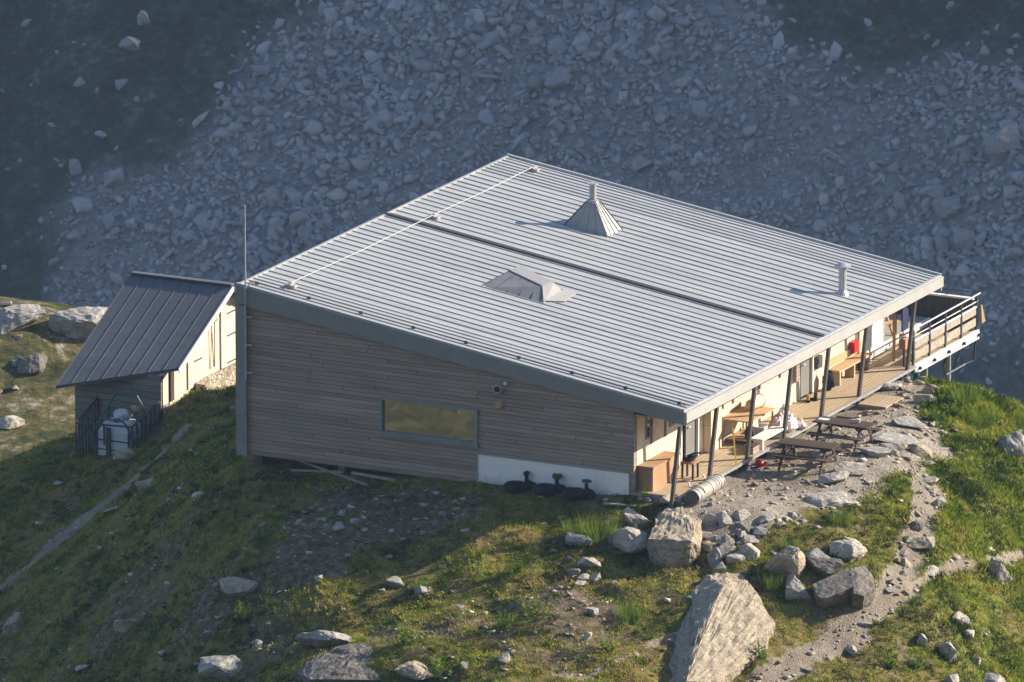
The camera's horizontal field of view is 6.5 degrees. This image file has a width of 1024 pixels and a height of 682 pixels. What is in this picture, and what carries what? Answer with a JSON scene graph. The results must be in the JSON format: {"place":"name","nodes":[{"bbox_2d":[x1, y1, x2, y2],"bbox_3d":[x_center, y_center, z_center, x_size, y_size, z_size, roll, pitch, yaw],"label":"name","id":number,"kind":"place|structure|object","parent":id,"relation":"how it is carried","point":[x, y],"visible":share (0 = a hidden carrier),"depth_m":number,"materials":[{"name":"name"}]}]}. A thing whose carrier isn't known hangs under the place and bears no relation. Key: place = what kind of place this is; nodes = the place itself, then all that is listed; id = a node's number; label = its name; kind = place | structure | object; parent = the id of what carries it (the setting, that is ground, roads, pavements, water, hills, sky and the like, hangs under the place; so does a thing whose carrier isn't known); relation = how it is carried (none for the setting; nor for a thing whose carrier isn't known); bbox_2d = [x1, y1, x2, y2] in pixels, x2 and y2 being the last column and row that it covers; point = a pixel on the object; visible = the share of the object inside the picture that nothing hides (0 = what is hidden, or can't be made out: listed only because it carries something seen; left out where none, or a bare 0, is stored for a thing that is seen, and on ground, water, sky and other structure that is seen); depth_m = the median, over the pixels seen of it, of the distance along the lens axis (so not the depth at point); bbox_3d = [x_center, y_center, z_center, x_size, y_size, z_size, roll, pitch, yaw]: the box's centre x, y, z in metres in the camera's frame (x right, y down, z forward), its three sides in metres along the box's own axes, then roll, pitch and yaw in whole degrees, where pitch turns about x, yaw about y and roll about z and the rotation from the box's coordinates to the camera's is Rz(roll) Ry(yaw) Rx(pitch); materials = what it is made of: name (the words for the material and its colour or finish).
{"place":"outdoors","nodes":[
{"label":"outdoors","id":0,"kind":"place"},
{"bbox_2d":[0,296,85,461],"bbox_3d":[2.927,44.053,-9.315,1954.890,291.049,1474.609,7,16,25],"label":"hills","id":1,"kind":"structure","parent":0,"point":[41,405],"depth_m":309.15,"materials":[{"name":"plant"}]},
{"bbox_2d":[0,415,24,428],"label":"boulder","id":2,"kind":"object","parent":1,"relation":"on","point":[10,421],"visible":1,"depth_m":306.48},
{"bbox_2d":[0,304,44,334],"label":"boulder","id":3,"kind":"object","parent":1,"relation":"on","point":[14,317],"visible":1,"depth_m":311.96,"materials":[{"name":"stone"}]},
{"bbox_2d":[17,353,46,374],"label":"boulder","id":4,"kind":"object","parent":1,"relation":"on","point":[34,363],"visible":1,"depth_m":309.95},
{"bbox_2d":[47,306,107,339],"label":"boulder","id":5,"kind":"object","parent":1,"relation":"on","point":[79,323],"visible":0.58,"depth_m":312.09,"materials":[{"name":"stone"}]},
{"bbox_2d":[0,423,191,589],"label":"path","id":6,"kind":"structure","parent":0,"point":[64,537],"depth_m":260.94,"materials":[{"name":"gravel"}]},
{"bbox_2d":[0,0,1023,404],"bbox_3d":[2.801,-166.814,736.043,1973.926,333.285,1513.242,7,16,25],"label":"mountain slope","id":7,"kind":"structure","parent":0,"point":[176,66],"depth_m":600.27,"materials":[{"name":"stone"}]},
{"bbox_2d":[69,159,81,175],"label":"boulder","id":8,"kind":"object","parent":7,"relation":"on","point":[75,167],"visible":1,"depth_m":605.93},
{"bbox_2d":[104,167,124,186],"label":"boulder","id":9,"kind":"object","parent":7,"relation":"on","point":[114,178],"visible":1,"depth_m":604.53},
{"bbox_2d":[118,36,140,50],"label":"boulder","id":10,"kind":"object","parent":7,"relation":"on","point":[130,43],"visible":1,"depth_m":610.93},
{"bbox_2d":[137,10,149,24],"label":"boulder","id":11,"kind":"object","parent":7,"relation":"on","point":[142,17],"visible":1,"depth_m":612.53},
{"bbox_2d":[0,0,1023,397],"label":"talus","id":12,"kind":"structure","parent":7,"relation":"on","point":[306,224],"depth_m":598.75,"materials":[{"name":"stone"}]},
{"bbox_2d":[509,24,523,37],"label":"boulder","id":13,"kind":"object","parent":7,"relation":"on","point":[515,30],"visible":1,"depth_m":603.21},
{"bbox_2d":[544,66,570,90],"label":"boulder","id":14,"kind":"object","parent":7,"relation":"on","point":[557,79],"visible":1,"depth_m":599.01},
{"bbox_2d":[631,155,652,170],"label":"boulder","id":15,"kind":"object","parent":7,"relation":"on","point":[639,162],"visible":1,"depth_m":592.31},
{"bbox_2d":[932,196,960,218],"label":"boulder","id":16,"kind":"object","parent":7,"relation":"on","point":[948,207],"visible":1,"depth_m":583.36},
{"bbox_2d":[953,228,974,247],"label":"boulder","id":17,"kind":"object","parent":7,"relation":"on","point":[962,237],"visible":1,"depth_m":580.93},
{"bbox_2d":[983,120,1019,159],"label":"boulder","id":18,"kind":"object","parent":7,"relation":"on","point":[1002,142],"visible":1,"depth_m":584.84,"materials":[{"name":"stone"}]},
{"bbox_2d":[0,374,1023,681],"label":"ground","id":19,"kind":"structure","parent":0,"point":[452,525],"depth_m":245.65,"materials":[{"name":"plant"}]},
{"bbox_2d":[3,612,23,637],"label":"rock","id":20,"kind":"object","parent":19,"relation":"on","point":[13,624],"visible":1,"depth_m":256.24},
{"bbox_2d":[75,398,160,457],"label":"metal fence","id":21,"kind":"object","parent":19,"relation":"on","point":[89,421],"visible":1,"depth_m":264.36,"materials":[{"name":"metal"}]},
{"bbox_2d":[93,392,144,455],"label":"water tank","id":22,"kind":"object","parent":19,"relation":"on","point":[116,438],"visible":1,"depth_m":264.11,"materials":[{"name":"white plastic"}]},
{"bbox_2d":[113,448,136,460],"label":"rock","id":23,"kind":"object","parent":19,"relation":"on","point":[122,454],"visible":1,"depth_m":263.02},
{"bbox_2d":[113,619,138,632],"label":"rock","id":24,"kind":"object","parent":19,"relation":"on","point":[125,625],"visible":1,"depth_m":249.13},
{"bbox_2d":[56,271,235,447],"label":"shed","id":25,"kind":"structure","parent":19,"relation":"on","point":[154,338],"depth_m":266.01,"materials":[{"name":"grey metal"}]},
{"bbox_2d":[187,341,202,389],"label":"door","id":26,"kind":"structure","parent":25,"relation":"in","point":[194,365],"depth_m":266.18,"materials":[{"name":"wood"}]},
{"bbox_2d":[220,303,235,368],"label":"door","id":27,"kind":"structure","parent":25,"relation":"in","point":[227,315],"depth_m":267.81,"materials":[{"name":"wood"}]},
{"bbox_2d":[198,655,242,678],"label":"boulder","id":28,"kind":"object","parent":19,"relation":"on","point":[218,666],"visible":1,"depth_m":241.77,"materials":[{"name":"stone"}]},
{"bbox_2d":[219,577,257,596],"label":"boulder","id":29,"kind":"object","parent":19,"relation":"on","point":[235,586],"visible":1,"depth_m":244.81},
{"bbox_2d":[234,598,250,621],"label":"leafy plant","id":30,"kind":"object","parent":19,"relation":"on","point":[241,616],"visible":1,"depth_m":243.81,"materials":[{"name":"green plant"}]},
{"bbox_2d":[294,630,351,646],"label":"boulder","id":31,"kind":"object","parent":19,"relation":"on","point":[321,638],"visible":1,"depth_m":240.53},
{"bbox_2d":[296,460,368,486],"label":"timber pole","id":32,"kind":"object","parent":19,"relation":"on","point":[335,473],"visible":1,"depth_m":250.17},
{"bbox_2d":[295,638,380,681],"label":"boulder","id":33,"kind":"object","parent":19,"relation":"on","point":[344,663],"visible":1,"depth_m":239.00,"materials":[{"name":"stone"}]},
{"bbox_2d":[351,471,395,481],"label":"timber pole","id":34,"kind":"object","parent":19,"relation":"on","point":[370,475],"visible":1,"depth_m":249.65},
{"bbox_2d":[385,576,404,587],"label":"rock","id":35,"kind":"object","parent":19,"relation":"on","point":[394,581],"visible":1,"depth_m":243.37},
{"bbox_2d":[398,617,421,644],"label":"leafy plant","id":36,"kind":"object","parent":19,"relation":"on","point":[404,640],"visible":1,"depth_m":239.49,"materials":[{"name":"green plant"}]},
{"bbox_2d":[393,661,433,679],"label":"boulder","id":37,"kind":"object","parent":19,"relation":"on","point":[414,670],"visible":1,"depth_m":237.80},
{"bbox_2d":[429,653,451,679],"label":"leafy plant","id":38,"kind":"object","parent":19,"relation":"on","point":[435,666],"visible":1,"depth_m":237.89,"materials":[{"name":"green plant"}]},
{"bbox_2d":[468,551,492,583],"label":"leafy plant","id":39,"kind":"object","parent":19,"relation":"on","point":[481,571],"visible":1,"depth_m":242.86,"materials":[{"name":"green plant"}]},
{"bbox_2d":[494,607,516,628],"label":"leafy plant","id":40,"kind":"object","parent":19,"relation":"on","point":[508,623],"visible":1,"depth_m":240.00,"materials":[{"name":"green plant"}]},
{"bbox_2d":[2,376,1022,681],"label":"gravel","id":41,"kind":"structure","parent":19,"relation":"on","point":[752,476],"depth_m":247.00,"materials":[{"name":"stone"}]},
{"bbox_2d":[503,471,535,492],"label":"tyre planter","id":42,"kind":"object","parent":19,"relation":"on","point":[515,486],"visible":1,"depth_m":247.20,"materials":[{"name":"black rubber"}]},
{"bbox_2d":[522,586,552,622],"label":"leafy plant","id":43,"kind":"object","parent":19,"relation":"on","point":[531,611],"visible":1,"depth_m":240.33,"materials":[{"name":"green plant"}]},
{"bbox_2d":[533,473,565,495],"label":"tyre planter","id":44,"kind":"object","parent":19,"relation":"on","point":[544,489],"visible":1,"depth_m":246.73,"materials":[{"name":"black rubber"}]},
{"bbox_2d":[560,518,589,536],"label":"grass tussock","id":45,"kind":"object","parent":19,"relation":"on","point":[574,526],"depth_m":244.58,"materials":[{"name":"green plant"}]},
{"bbox_2d":[562,479,595,499],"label":"tyre planter","id":46,"kind":"object","parent":19,"relation":"on","point":[577,493],"visible":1,"depth_m":246.24,"materials":[{"name":"black rubber"}]},
{"bbox_2d":[565,532,593,545],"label":"rock","id":47,"kind":"object","parent":19,"relation":"on","point":[575,539],"visible":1,"depth_m":244.04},
{"bbox_2d":[576,557,601,567],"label":"rock","id":48,"kind":"object","parent":19,"relation":"on","point":[590,562],"visible":1,"depth_m":242.77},
{"bbox_2d":[571,506,623,545],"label":"grass tussock","id":49,"kind":"object","parent":19,"relation":"on","point":[596,534],"depth_m":244.18,"materials":[{"name":"green plant"}]},
{"bbox_2d":[235,154,980,508],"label":"mountain hut","id":50,"kind":"object","parent":19,"relation":"on","point":[505,318],"visible":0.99,"depth_m":251.07,"materials":[{"name":"metal"}]},
{"bbox_2d":[377,396,478,448],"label":"window","id":51,"kind":"structure","parent":50,"relation":"in","point":[405,419],"depth_m":248.54,"materials":[{"name":"clear glass"}]},
{"bbox_2d":[637,451,680,490],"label":"wooden chest","id":52,"kind":"object","parent":50,"relation":"on","point":[655,472],"visible":1,"depth_m":246.33,"materials":[{"name":"wood"}]},
{"bbox_2d":[684,419,695,456],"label":"door","id":53,"kind":"structure","parent":50,"relation":"in","point":[689,428],"depth_m":249.26,"materials":[{"name":"grey paint"}]},
{"bbox_2d":[681,460,699,479],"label":"stool","id":54,"kind":"object","parent":50,"relation":"on","point":[692,463],"visible":1,"depth_m":247.32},
{"bbox_2d":[722,405,775,443],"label":"wooden table","id":55,"kind":"object","parent":50,"relation":"on","point":[740,414],"visible":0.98,"depth_m":251.19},
{"bbox_2d":[751,426,783,449],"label":"white bench","id":56,"kind":"object","parent":50,"relation":"on","point":[768,433],"visible":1,"depth_m":250.82,"materials":[{"name":"paint"}]},
{"bbox_2d":[769,412,787,429],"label":"sack","id":57,"kind":"object","parent":50,"relation":"on","point":[777,420],"visible":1,"depth_m":251.70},
{"bbox_2d":[787,413,797,432],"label":"sack","id":58,"kind":"object","parent":50,"relation":"on","point":[792,425],"visible":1,"depth_m":252.08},
{"bbox_2d":[800,358,809,396],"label":"door","id":59,"kind":"structure","parent":50,"relation":"in","point":[805,365],"depth_m":255.99,"materials":[{"name":"grey paint"}]},
{"bbox_2d":[822,370,835,389],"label":"backpack","id":60,"kind":"object","parent":50,"relation":"on","point":[831,382],"visible":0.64,"depth_m":256.55,"materials":[{"name":"fabric"}]},
{"bbox_2d":[829,343,871,385],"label":"bench","id":61,"kind":"object","parent":50,"relation":"on","point":[847,365],"depth_m":257.97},
{"bbox_2d":[892,311,896,360],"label":"timber post","id":62,"kind":"object","parent":50,"relation":"on","point":[894,343],"visible":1,"depth_m":259.83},
{"bbox_2d":[899,331,908,366],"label":"flower box","id":63,"kind":"object","parent":50,"relation":"on","point":[903,340],"visible":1,"depth_m":259.01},
{"bbox_2d":[901,305,908,331],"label":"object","id":64,"kind":"object","parent":50,"relation":"hanging from","point":[904,317],"visible":1,"depth_m":259.68,"materials":[{"name":"blue fabric"}]},
{"bbox_2d":[606,527,648,553],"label":"boulder","id":65,"kind":"object","parent":19,"relation":"on","point":[630,540],"visible":1,"depth_m":243.75,"materials":[{"name":"stone"}]},
{"bbox_2d":[610,599,644,623],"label":"grass tussock","id":66,"kind":"object","parent":19,"relation":"on","point":[627,615],"depth_m":240.60,"materials":[{"name":"green plant"}]},
{"bbox_2d":[623,507,647,527],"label":"boulder","id":67,"kind":"object","parent":19,"relation":"on","point":[632,518],"visible":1,"depth_m":244.93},
{"bbox_2d":[648,505,701,569],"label":"boulder","id":68,"kind":"object","parent":19,"relation":"on","point":[675,539],"visible":1,"depth_m":243.03,"materials":[{"name":"stone"}]},
{"bbox_2d":[707,547,722,567],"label":"rock","id":69,"kind":"object","parent":19,"relation":"on","point":[714,557],"visible":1,"depth_m":243.01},
{"bbox_2d":[668,573,774,681],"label":"boulder","id":70,"kind":"object","parent":19,"relation":"on","point":[727,623],"visible":1,"depth_m":239.91,"materials":[{"name":"stone"}]},
{"bbox_2d":[718,541,733,557],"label":"rock","id":71,"kind":"object","parent":19,"relation":"on","point":[726,547],"visible":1,"depth_m":243.26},
{"bbox_2d":[725,551,744,563],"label":"rock","id":72,"kind":"object","parent":19,"relation":"on","point":[737,556],"visible":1,"depth_m":242.95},
{"bbox_2d":[739,543,760,560],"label":"rock","id":73,"kind":"object","parent":19,"relation":"on","point":[749,550],"visible":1,"depth_m":243.07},
{"bbox_2d":[754,638,766,659],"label":"leafy plant","id":74,"kind":"object","parent":19,"relation":"on","point":[761,653],"visible":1,"depth_m":239.65,"materials":[{"name":"green plant"}]},
{"bbox_2d":[760,568,785,589],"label":"grass tussock","id":75,"kind":"object","parent":19,"relation":"on","point":[772,583],"depth_m":242.30,"materials":[{"name":"green plant"}]},
{"bbox_2d":[763,546,805,577],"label":"boulder","id":76,"kind":"object","parent":19,"relation":"on","point":[788,560],"visible":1,"depth_m":242.52,"materials":[{"name":"stone"}]},
{"bbox_2d":[785,574,811,600],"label":"rock","id":77,"kind":"object","parent":19,"relation":"on","point":[795,589],"visible":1,"depth_m":242.15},
{"bbox_2d":[640,381,961,545],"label":"gravel yard","id":78,"kind":"structure","parent":19,"relation":"on","point":[735,479],"depth_m":248.81,"materials":[{"name":"gravel"}]},
{"bbox_2d":[684,474,725,505],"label":"steel drum","id":79,"kind":"object","parent":78,"relation":"on","point":[695,496],"visible":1,"depth_m":245.81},
{"bbox_2d":[702,513,717,525],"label":"rock","id":80,"kind":"object","parent":78,"relation":"on","point":[709,519],"visible":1,"depth_m":244.28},
{"bbox_2d":[716,511,731,527],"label":"rock","id":81,"kind":"object","parent":78,"relation":"on","point":[724,519],"visible":1,"depth_m":244.16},
{"bbox_2d":[731,508,750,520],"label":"rock","id":82,"kind":"object","parent":78,"relation":"on","point":[741,514],"visible":1,"depth_m":244.47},
{"bbox_2d":[770,437,845,474],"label":"picnic table","id":83,"kind":"object","parent":78,"relation":"on","point":[794,443],"visible":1,"depth_m":248.97,"materials":[{"name":"wood"}]},
{"bbox_2d":[803,491,855,507],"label":"boulder","id":84,"kind":"object","parent":78,"relation":"on","point":[832,499],"visible":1,"depth_m":246.39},
{"bbox_2d":[817,470,849,484],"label":"boulder","id":85,"kind":"object","parent":78,"relation":"on","point":[833,477],"visible":1,"depth_m":247.77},
{"bbox_2d":[806,416,881,452],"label":"picnic table","id":86,"kind":"object","parent":78,"relation":"on","point":[831,422],"visible":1,"depth_m":250.58,"materials":[{"name":"wood"}]},
{"bbox_2d":[833,461,866,474],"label":"boulder","id":87,"kind":"object","parent":78,"relation":"on","point":[855,468],"visible":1,"depth_m":248.42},
{"bbox_2d":[856,446,890,457],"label":"boulder","id":88,"kind":"object","parent":78,"relation":"on","point":[876,452],"visible":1,"depth_m":249.76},
{"bbox_2d":[858,394,902,408],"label":"wooden ramp","id":89,"kind":"structure","parent":78,"relation":"on","point":[876,401],"depth_m":255.66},
{"bbox_2d":[879,383,902,390],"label":"boulder","id":90,"kind":"object","parent":78,"relation":"on","point":[891,386],"visible":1,"depth_m":257.19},
{"bbox_2d":[879,443,906,455],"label":"boulder","id":91,"kind":"object","parent":78,"relation":"on","point":[896,449],"visible":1,"depth_m":250.27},
{"bbox_2d":[873,431,918,445],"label":"boulder","id":92,"kind":"object","parent":78,"relation":"on","point":[893,437],"visible":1,"depth_m":251.41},
{"bbox_2d":[891,416,928,428],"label":"boulder","id":93,"kind":"object","parent":78,"relation":"on","point":[908,422],"visible":1,"depth_m":253.07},
{"bbox_2d":[909,443,931,458],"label":"rock","id":94,"kind":"object","parent":78,"relation":"on","point":[920,450],"visible":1,"depth_m":251.06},
{"bbox_2d":[913,394,937,402],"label":"rock","id":95,"kind":"object","parent":78,"relation":"on","point":[920,398],"visible":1,"depth_m":255.80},
{"bbox_2d":[805,548,829,557],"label":"rock","id":96,"kind":"object","parent":19,"relation":"on","point":[816,552],"visible":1,"depth_m":243.14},
{"bbox_2d":[805,556,843,577],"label":"rock","id":97,"kind":"object","parent":19,"relation":"on","point":[825,567],"visible":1,"depth_m":242.72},
{"bbox_2d":[813,569,858,608],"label":"boulder","id":98,"kind":"object","parent":19,"relation":"on","point":[834,589],"visible":1,"depth_m":241.98,"materials":[{"name":"stone"}]},
{"bbox_2d":[822,503,854,527],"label":"grass tussock","id":99,"kind":"object","parent":19,"relation":"on","point":[842,516],"depth_m":245.35,"materials":[{"name":"green plant"}]},
{"bbox_2d":[829,539,867,561],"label":"boulder","id":100,"kind":"object","parent":19,"relation":"on","point":[850,550],"visible":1,"depth_m":243.51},
{"bbox_2d":[851,565,874,607],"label":"boulder","id":101,"kind":"object","parent":19,"relation":"on","point":[863,594],"visible":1,"depth_m":242.25,"materials":[{"name":"stone"}]},
{"bbox_2d":[857,376,1023,681],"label":"grass","id":102,"kind":"structure","parent":19,"relation":"on","point":[989,487],"depth_m":249.34,"materials":[{"name":"plant"}]},
{"bbox_2d":[938,642,956,660],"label":"rock","id":103,"kind":"object","parent":19,"relation":"on","point":[948,649],"visible":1,"depth_m":242.44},
{"bbox_2d":[940,393,966,414],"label":"leafy plant","id":104,"kind":"object","parent":19,"relation":"on","point":[955,406],"visible":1,"depth_m":254.95,"materials":[{"name":"green plant"}]},
{"bbox_2d":[952,610,970,624],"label":"rock","id":105,"kind":"object","parent":19,"relation":"on","point":[958,615],"visible":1,"depth_m":244.02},
{"bbox_2d":[942,379,987,406],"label":"grass tussock","id":106,"kind":"object","parent":19,"relation":"on","point":[961,393],"depth_m":255.70,"materials":[{"name":"green plant"}]},
{"bbox_2d":[961,403,1000,429],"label":"grass tussock","id":107,"kind":"object","parent":19,"relation":"on","point":[978,421],"depth_m":254.76,"materials":[{"name":"green plant"}]},
{"bbox_2d":[982,673,1005,681],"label":"boulder","id":108,"kind":"object","parent":19,"relation":"on","point":[993,677],"visible":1,"depth_m":242.69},
{"bbox_2d":[988,557,1011,584],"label":"boulder","id":109,"kind":"object","parent":19,"relation":"on","point":[996,565],"visible":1,"depth_m":246.83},
{"bbox_2d":[997,429,1023,458],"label":"boulder","id":110,"kind":"object","parent":19,"relation":"on","point":[1012,443],"visible":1,"depth_m":253.55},
{"bbox_2d":[745,393,765,409],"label":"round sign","id":111,"kind":"object","parent":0,"point":[760,401],"visible":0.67,"depth_m":251.68,"materials":[{"name":"white paint"}]},
{"bbox_2d":[550,467,1023,681],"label":"path","id":112,"kind":"structure","parent":0,"point":[821,647],"depth_m":242.61,"materials":[{"name":"gravel"}]},
{"bbox_2d":[907,536,934,549],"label":"rock","id":113,"kind":"object","parent":112,"relation":"on","point":[923,543],"visible":1,"depth_m":245.78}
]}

